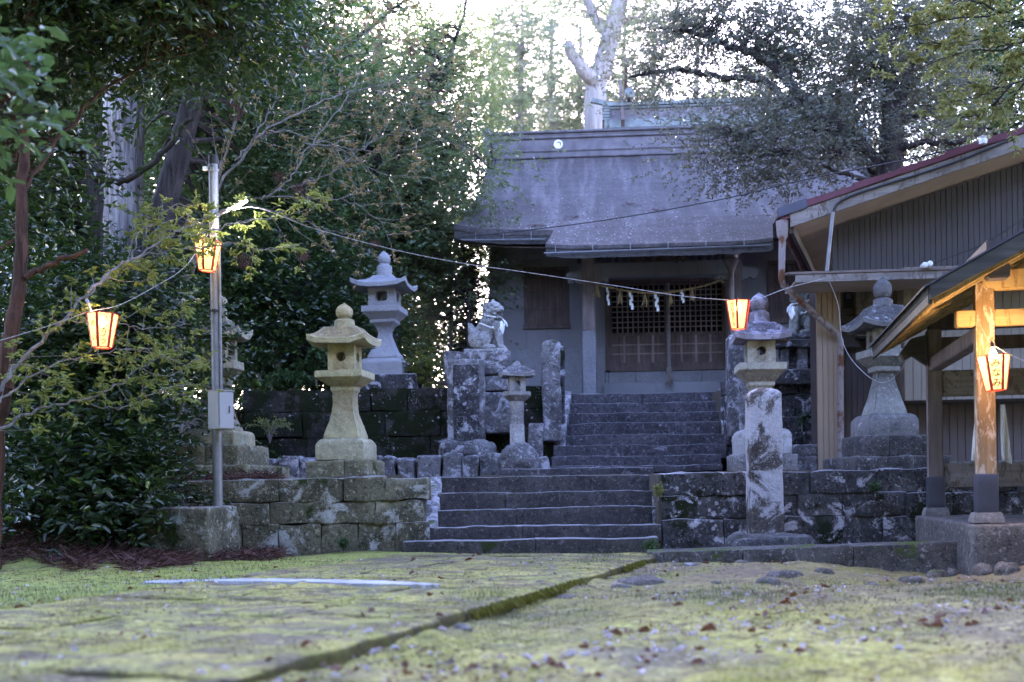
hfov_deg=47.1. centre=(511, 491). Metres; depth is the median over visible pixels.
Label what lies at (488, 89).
evergreen tree
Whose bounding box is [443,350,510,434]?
stone pedestal
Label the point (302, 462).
edging stone
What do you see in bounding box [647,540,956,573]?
kerb slab
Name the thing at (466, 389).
stone tablet
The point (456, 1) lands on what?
sky
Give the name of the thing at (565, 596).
loose stone
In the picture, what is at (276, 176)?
dead cedar spray
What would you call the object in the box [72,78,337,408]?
evergreen tree
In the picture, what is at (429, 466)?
edging stone
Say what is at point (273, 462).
edging stone
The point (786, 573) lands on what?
loose stone
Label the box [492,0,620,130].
tree
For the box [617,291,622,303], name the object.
straw tassel
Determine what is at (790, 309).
cloth bib
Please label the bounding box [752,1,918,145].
tree
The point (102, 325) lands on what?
paper lantern
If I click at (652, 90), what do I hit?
tree
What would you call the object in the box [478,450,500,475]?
edging stone
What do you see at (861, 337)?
wall cabinet
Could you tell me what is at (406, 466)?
edging stone
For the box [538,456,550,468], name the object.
edging stone
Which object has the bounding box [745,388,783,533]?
stone post
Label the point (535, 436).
stone post
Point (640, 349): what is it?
door
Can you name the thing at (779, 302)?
window
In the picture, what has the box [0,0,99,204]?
broadleaf tree
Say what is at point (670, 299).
straw tassel
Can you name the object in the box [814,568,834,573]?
loose stone
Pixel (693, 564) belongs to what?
loose stone
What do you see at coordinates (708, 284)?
straw rope
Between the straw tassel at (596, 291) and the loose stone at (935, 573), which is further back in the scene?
the straw tassel at (596, 291)
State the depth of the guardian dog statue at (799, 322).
17.68 m
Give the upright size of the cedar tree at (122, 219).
10.300 m
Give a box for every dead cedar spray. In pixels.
[227,98,244,121]
[236,252,251,268]
[269,168,284,182]
[289,182,307,199]
[296,251,311,261]
[367,239,380,247]
[406,41,419,57]
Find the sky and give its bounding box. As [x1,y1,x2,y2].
[54,0,1023,409]
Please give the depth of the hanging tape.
9.94 m
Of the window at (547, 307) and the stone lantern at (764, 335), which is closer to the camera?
the stone lantern at (764, 335)
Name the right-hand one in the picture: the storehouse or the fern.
the storehouse
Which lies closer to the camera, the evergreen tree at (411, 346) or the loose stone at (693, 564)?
the loose stone at (693, 564)
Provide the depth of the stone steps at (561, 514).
13.29 m
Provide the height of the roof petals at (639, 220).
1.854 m
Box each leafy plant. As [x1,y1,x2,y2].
[237,346,277,382]
[243,415,293,442]
[250,328,298,372]
[291,345,327,385]
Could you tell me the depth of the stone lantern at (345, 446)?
13.45 m
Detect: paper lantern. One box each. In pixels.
[86,309,118,348]
[194,238,221,272]
[725,297,749,329]
[976,341,1010,391]
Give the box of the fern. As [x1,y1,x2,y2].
[259,367,319,390]
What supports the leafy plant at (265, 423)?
on the ground at (670, 666)
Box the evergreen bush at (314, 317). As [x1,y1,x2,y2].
[181,196,442,421]
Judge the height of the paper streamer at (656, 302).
0.350 m
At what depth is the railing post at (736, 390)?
17.15 m
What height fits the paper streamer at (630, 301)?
0.350 m
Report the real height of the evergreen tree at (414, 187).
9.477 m
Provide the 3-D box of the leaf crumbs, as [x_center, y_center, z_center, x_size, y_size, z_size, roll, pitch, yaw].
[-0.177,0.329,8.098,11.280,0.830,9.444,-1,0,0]
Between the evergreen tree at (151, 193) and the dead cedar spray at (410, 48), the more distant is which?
the evergreen tree at (151, 193)
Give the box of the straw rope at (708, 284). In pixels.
[596,278,725,293]
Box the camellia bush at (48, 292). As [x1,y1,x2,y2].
[0,185,305,502]
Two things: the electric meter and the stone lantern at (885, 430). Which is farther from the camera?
the electric meter
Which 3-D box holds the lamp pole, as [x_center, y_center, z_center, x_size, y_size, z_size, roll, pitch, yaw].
[-2.867,-1.505,11.822,0.507,3.807,0.132,-1,0,27]
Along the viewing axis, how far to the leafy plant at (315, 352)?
18.16 m
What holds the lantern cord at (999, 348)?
attached to the pavilion
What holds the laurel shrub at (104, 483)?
on the ground at (670, 666)
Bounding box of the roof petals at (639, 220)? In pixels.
[466,186,821,243]
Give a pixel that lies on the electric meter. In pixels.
(846, 301)
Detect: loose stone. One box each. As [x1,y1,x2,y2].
[452,623,472,631]
[556,594,574,598]
[611,583,631,587]
[617,575,664,585]
[680,563,700,565]
[711,580,720,583]
[734,560,746,562]
[755,577,779,584]
[765,570,803,578]
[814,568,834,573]
[864,581,881,585]
[897,576,924,583]
[925,570,948,577]
[947,568,957,576]
[972,563,992,575]
[994,562,1019,575]
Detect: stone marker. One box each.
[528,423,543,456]
[739,414,744,430]
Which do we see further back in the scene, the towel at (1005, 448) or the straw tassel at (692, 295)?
the straw tassel at (692, 295)
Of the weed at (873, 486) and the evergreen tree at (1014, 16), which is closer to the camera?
the weed at (873, 486)
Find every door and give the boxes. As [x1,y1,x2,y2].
[219,391,233,428]
[609,282,666,367]
[666,281,724,365]
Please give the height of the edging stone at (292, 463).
0.433 m
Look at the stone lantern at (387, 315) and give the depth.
18.18 m
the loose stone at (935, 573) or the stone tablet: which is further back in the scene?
the stone tablet
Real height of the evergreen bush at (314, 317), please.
4.036 m
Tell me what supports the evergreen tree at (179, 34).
on the ground at (670, 666)
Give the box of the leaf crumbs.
[0,552,1023,681]
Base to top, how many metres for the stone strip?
0.113 m
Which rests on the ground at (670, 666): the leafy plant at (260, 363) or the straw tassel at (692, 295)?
the leafy plant at (260, 363)
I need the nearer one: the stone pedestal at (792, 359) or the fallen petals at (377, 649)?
the fallen petals at (377, 649)
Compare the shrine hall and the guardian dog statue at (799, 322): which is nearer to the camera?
the guardian dog statue at (799, 322)
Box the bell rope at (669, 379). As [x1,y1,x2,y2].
[666,283,672,385]
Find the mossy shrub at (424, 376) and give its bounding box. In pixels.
[401,342,444,387]
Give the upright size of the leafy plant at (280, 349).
0.769 m
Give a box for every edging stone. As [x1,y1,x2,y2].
[269,459,278,465]
[279,456,302,477]
[299,457,316,477]
[383,455,396,474]
[396,457,416,477]
[417,455,442,477]
[442,452,463,476]
[462,455,478,476]
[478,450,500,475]
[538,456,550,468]
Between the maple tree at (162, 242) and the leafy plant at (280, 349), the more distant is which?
the leafy plant at (280, 349)
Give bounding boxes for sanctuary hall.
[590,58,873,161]
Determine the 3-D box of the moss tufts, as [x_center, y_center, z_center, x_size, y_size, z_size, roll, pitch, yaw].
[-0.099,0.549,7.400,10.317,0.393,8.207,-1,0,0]
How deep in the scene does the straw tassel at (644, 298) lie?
21.11 m
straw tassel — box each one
[593,286,600,298]
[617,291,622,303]
[641,293,647,307]
[668,293,673,306]
[689,288,694,301]
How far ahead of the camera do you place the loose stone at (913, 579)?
8.83 m
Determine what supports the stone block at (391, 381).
on the ground at (670, 666)
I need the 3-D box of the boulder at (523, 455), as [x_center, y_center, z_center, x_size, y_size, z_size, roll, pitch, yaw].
[0.103,-0.440,16.047,0.562,0.475,0.631,-1,0,0]
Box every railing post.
[541,340,561,441]
[560,346,565,423]
[725,334,747,436]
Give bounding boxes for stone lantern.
[161,296,289,479]
[306,303,384,477]
[350,251,417,373]
[499,361,534,443]
[726,292,797,470]
[822,276,951,469]
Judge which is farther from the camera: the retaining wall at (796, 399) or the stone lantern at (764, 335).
the retaining wall at (796, 399)
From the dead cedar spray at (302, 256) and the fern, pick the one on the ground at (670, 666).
the fern
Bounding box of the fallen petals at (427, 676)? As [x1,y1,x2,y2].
[196,606,1019,681]
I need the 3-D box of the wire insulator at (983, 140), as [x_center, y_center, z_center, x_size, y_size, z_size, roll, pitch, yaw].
[5.570,-4.150,13.948,0.100,0.112,0.221,-1,0,5]
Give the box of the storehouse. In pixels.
[773,127,1023,469]
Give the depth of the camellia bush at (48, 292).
12.50 m
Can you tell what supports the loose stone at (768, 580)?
on the ground at (670, 666)
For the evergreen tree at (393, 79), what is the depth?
27.54 m
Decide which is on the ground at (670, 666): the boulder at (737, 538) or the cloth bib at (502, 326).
the boulder at (737, 538)
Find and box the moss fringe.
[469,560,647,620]
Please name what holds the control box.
attached to the lamp pole
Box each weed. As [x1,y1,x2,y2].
[333,536,348,552]
[640,538,659,551]
[652,481,666,500]
[797,408,809,430]
[867,479,883,496]
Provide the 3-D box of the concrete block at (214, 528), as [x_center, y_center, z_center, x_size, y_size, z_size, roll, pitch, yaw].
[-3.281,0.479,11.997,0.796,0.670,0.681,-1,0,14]
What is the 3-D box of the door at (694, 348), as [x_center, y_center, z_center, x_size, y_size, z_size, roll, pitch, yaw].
[3.537,-3.226,22.641,1.102,1.630,0.035,-1,0,4]
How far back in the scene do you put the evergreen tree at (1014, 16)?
24.52 m
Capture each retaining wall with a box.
[163,475,431,557]
[243,386,553,466]
[657,467,1023,548]
[720,380,811,470]
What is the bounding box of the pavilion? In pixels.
[869,229,1023,575]
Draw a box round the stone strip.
[142,578,439,588]
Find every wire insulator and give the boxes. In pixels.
[920,262,927,268]
[927,261,932,267]
[979,135,986,144]
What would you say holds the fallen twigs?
on the ground at (670, 666)
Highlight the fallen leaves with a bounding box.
[265,604,1002,681]
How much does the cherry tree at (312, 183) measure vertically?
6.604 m
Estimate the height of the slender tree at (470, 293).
4.260 m
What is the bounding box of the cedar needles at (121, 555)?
[0,466,295,571]
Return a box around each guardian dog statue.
[464,299,507,351]
[789,293,809,338]
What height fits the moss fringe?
0.101 m
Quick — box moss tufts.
[0,553,1023,681]
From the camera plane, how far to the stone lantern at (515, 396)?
15.95 m
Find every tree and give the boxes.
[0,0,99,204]
[0,0,379,569]
[0,1,346,343]
[0,36,203,395]
[0,186,331,434]
[64,0,387,391]
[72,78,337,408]
[102,43,145,284]
[143,0,444,417]
[147,70,450,408]
[172,0,488,444]
[222,0,483,387]
[238,0,516,389]
[242,0,566,354]
[338,185,524,387]
[366,0,555,386]
[384,200,544,386]
[441,0,591,290]
[445,0,591,163]
[471,25,644,131]
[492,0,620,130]
[501,0,689,128]
[532,0,701,106]
[540,0,1022,215]
[592,0,758,100]
[595,0,710,101]
[679,5,828,97]
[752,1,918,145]
[853,4,1023,165]
[858,0,1023,158]
[865,0,1023,157]
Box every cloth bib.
[479,314,507,333]
[787,300,808,319]
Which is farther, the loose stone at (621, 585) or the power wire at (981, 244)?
the power wire at (981, 244)
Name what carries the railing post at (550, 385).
on the stone steps at (627, 433)
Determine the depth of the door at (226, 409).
11.72 m
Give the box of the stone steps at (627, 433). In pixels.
[500,389,725,475]
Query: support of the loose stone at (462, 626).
on the ground at (670, 666)
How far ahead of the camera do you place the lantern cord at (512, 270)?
12.28 m
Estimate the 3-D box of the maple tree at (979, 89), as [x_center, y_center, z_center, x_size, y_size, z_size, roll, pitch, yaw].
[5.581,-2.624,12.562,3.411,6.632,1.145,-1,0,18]
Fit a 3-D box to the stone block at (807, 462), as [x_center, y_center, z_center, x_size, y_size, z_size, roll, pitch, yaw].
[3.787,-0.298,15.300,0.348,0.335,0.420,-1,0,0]
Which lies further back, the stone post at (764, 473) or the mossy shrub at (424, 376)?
the mossy shrub at (424, 376)
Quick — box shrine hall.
[454,118,869,393]
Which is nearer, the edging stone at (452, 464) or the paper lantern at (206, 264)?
the paper lantern at (206, 264)
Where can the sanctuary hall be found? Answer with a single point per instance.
(619, 119)
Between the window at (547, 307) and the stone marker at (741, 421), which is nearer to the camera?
the stone marker at (741, 421)
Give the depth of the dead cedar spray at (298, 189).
13.98 m
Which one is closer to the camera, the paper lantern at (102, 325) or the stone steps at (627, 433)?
the paper lantern at (102, 325)
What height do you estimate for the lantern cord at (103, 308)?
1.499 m
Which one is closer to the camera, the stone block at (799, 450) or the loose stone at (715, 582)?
the loose stone at (715, 582)
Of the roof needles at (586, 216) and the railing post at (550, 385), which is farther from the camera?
the roof needles at (586, 216)
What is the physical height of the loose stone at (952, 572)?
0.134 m
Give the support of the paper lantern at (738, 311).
hanging from the lantern cord at (512, 270)
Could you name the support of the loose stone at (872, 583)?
on the ground at (670, 666)
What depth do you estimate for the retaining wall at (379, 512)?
12.94 m
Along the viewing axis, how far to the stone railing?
17.29 m
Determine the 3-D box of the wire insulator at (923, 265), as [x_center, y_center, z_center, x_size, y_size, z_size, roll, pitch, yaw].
[4.877,-2.677,13.919,0.068,0.066,0.120,-1,0,5]
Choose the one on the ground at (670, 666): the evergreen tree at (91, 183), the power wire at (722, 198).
the evergreen tree at (91, 183)
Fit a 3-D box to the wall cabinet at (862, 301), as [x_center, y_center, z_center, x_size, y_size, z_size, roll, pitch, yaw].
[4.723,-2.468,15.202,0.632,0.412,0.330,-1,0,5]
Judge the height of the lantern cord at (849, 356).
1.313 m
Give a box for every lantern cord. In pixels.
[0,224,213,340]
[224,207,824,300]
[829,282,940,382]
[979,324,1023,360]
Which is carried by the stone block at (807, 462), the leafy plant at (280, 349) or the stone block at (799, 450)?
the stone block at (799, 450)
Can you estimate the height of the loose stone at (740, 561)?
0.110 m
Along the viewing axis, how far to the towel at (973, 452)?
11.35 m
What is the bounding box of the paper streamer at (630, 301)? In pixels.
[629,291,633,309]
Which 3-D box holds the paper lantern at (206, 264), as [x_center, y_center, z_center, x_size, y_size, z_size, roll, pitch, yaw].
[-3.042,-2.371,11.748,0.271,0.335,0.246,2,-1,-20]
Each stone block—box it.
[360,373,418,388]
[791,444,817,456]
[798,456,817,469]
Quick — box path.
[0,553,656,681]
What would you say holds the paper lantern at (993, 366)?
hanging from the lantern cord at (999, 348)
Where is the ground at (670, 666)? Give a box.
[0,390,1023,681]
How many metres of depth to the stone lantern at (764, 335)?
14.77 m
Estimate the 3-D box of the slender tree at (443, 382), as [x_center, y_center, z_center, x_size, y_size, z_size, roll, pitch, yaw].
[-1.741,-3.570,23.600,4.098,4.803,4.111,-1,0,0]
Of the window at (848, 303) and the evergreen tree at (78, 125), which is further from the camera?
the evergreen tree at (78, 125)
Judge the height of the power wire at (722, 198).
0.230 m
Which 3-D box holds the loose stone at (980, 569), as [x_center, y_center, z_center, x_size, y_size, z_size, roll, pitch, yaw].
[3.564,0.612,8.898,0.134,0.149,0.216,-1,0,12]
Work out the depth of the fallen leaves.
5.32 m
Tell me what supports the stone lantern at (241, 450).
on the ground at (670, 666)
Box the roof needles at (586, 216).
[483,200,789,226]
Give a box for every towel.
[971,425,974,461]
[1000,404,1011,463]
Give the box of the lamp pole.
[202,154,247,505]
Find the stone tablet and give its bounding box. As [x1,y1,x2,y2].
[446,359,485,440]
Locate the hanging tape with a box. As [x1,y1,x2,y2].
[85,298,91,311]
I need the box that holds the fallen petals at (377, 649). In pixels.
[0,557,1023,681]
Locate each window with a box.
[523,266,570,328]
[768,260,801,322]
[844,292,852,307]
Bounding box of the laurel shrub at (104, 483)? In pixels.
[1,375,231,561]
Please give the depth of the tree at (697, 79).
43.84 m
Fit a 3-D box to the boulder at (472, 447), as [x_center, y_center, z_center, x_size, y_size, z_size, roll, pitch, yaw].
[-0.623,-0.545,16.567,0.817,0.379,0.647,-1,0,0]
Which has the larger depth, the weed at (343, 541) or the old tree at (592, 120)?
the old tree at (592, 120)
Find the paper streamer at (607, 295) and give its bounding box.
[606,286,609,304]
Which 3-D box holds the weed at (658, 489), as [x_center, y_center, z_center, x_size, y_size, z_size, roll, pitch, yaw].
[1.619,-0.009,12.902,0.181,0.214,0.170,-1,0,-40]
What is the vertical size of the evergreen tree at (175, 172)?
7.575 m
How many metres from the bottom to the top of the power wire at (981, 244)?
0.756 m
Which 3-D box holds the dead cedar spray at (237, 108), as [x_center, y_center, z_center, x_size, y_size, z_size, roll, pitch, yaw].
[-3.343,-4.619,14.179,0.229,0.343,0.213,-1,0,0]
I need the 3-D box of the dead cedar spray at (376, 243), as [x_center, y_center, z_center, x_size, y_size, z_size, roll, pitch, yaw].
[-1.579,-2.867,13.589,0.179,0.117,0.192,-1,0,-12]
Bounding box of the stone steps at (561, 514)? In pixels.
[402,475,660,553]
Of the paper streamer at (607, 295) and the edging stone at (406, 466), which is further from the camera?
the paper streamer at (607, 295)
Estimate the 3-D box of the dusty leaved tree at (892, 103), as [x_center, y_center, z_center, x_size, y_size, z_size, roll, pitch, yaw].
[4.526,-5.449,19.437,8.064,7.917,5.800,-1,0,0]
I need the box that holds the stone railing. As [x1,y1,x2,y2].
[757,339,810,384]
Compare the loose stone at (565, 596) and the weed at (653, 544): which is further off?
the weed at (653, 544)
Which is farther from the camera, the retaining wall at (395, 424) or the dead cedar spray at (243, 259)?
the retaining wall at (395, 424)
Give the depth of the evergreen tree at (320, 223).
20.84 m
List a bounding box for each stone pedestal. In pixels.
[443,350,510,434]
[776,333,809,368]
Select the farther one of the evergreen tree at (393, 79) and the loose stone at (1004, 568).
the evergreen tree at (393, 79)
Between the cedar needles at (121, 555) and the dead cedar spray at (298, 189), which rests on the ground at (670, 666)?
the cedar needles at (121, 555)
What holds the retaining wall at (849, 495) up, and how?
on the ground at (670, 666)
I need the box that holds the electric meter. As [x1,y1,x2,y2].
[840,292,859,348]
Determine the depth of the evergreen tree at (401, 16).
30.41 m
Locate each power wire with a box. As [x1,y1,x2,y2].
[453,142,974,238]
[933,217,1023,262]
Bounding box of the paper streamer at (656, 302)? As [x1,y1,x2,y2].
[654,293,658,310]
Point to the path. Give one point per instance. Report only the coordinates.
(336, 650)
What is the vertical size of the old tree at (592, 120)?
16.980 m
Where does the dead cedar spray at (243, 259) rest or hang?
attached to the cherry tree at (312, 183)
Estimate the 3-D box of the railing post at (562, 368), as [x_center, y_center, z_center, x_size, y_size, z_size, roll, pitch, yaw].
[0.744,-1.622,17.901,0.143,1.197,0.238,-1,0,0]
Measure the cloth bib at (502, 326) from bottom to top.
0.307 m
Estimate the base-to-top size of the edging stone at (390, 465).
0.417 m
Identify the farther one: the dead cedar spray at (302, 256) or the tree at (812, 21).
the tree at (812, 21)
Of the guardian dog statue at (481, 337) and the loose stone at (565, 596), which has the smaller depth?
the loose stone at (565, 596)
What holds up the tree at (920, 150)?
on the ground at (670, 666)
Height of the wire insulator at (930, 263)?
0.066 m
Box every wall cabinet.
[853,291,896,316]
[855,334,865,340]
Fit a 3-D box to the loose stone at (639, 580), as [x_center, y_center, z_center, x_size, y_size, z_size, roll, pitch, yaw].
[0.935,0.682,8.513,0.351,0.147,0.254,-1,0,-24]
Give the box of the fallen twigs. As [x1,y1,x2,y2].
[0,550,1023,681]
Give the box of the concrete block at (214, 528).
[140,505,239,560]
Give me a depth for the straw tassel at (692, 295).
21.06 m
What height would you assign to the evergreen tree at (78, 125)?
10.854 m
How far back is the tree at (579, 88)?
43.40 m
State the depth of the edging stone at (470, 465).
15.92 m
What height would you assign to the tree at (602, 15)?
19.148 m
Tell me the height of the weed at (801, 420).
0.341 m
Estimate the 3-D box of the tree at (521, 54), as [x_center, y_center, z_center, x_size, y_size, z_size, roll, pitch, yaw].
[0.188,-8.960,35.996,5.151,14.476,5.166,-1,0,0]
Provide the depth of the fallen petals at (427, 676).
5.21 m
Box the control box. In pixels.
[207,389,233,429]
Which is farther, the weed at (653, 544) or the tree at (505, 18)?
the tree at (505, 18)
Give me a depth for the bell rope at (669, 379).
21.87 m
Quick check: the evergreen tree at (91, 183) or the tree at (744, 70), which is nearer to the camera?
the evergreen tree at (91, 183)
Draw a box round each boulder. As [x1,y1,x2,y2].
[438,439,496,455]
[499,442,538,468]
[725,531,816,546]
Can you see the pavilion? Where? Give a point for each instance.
(986, 531)

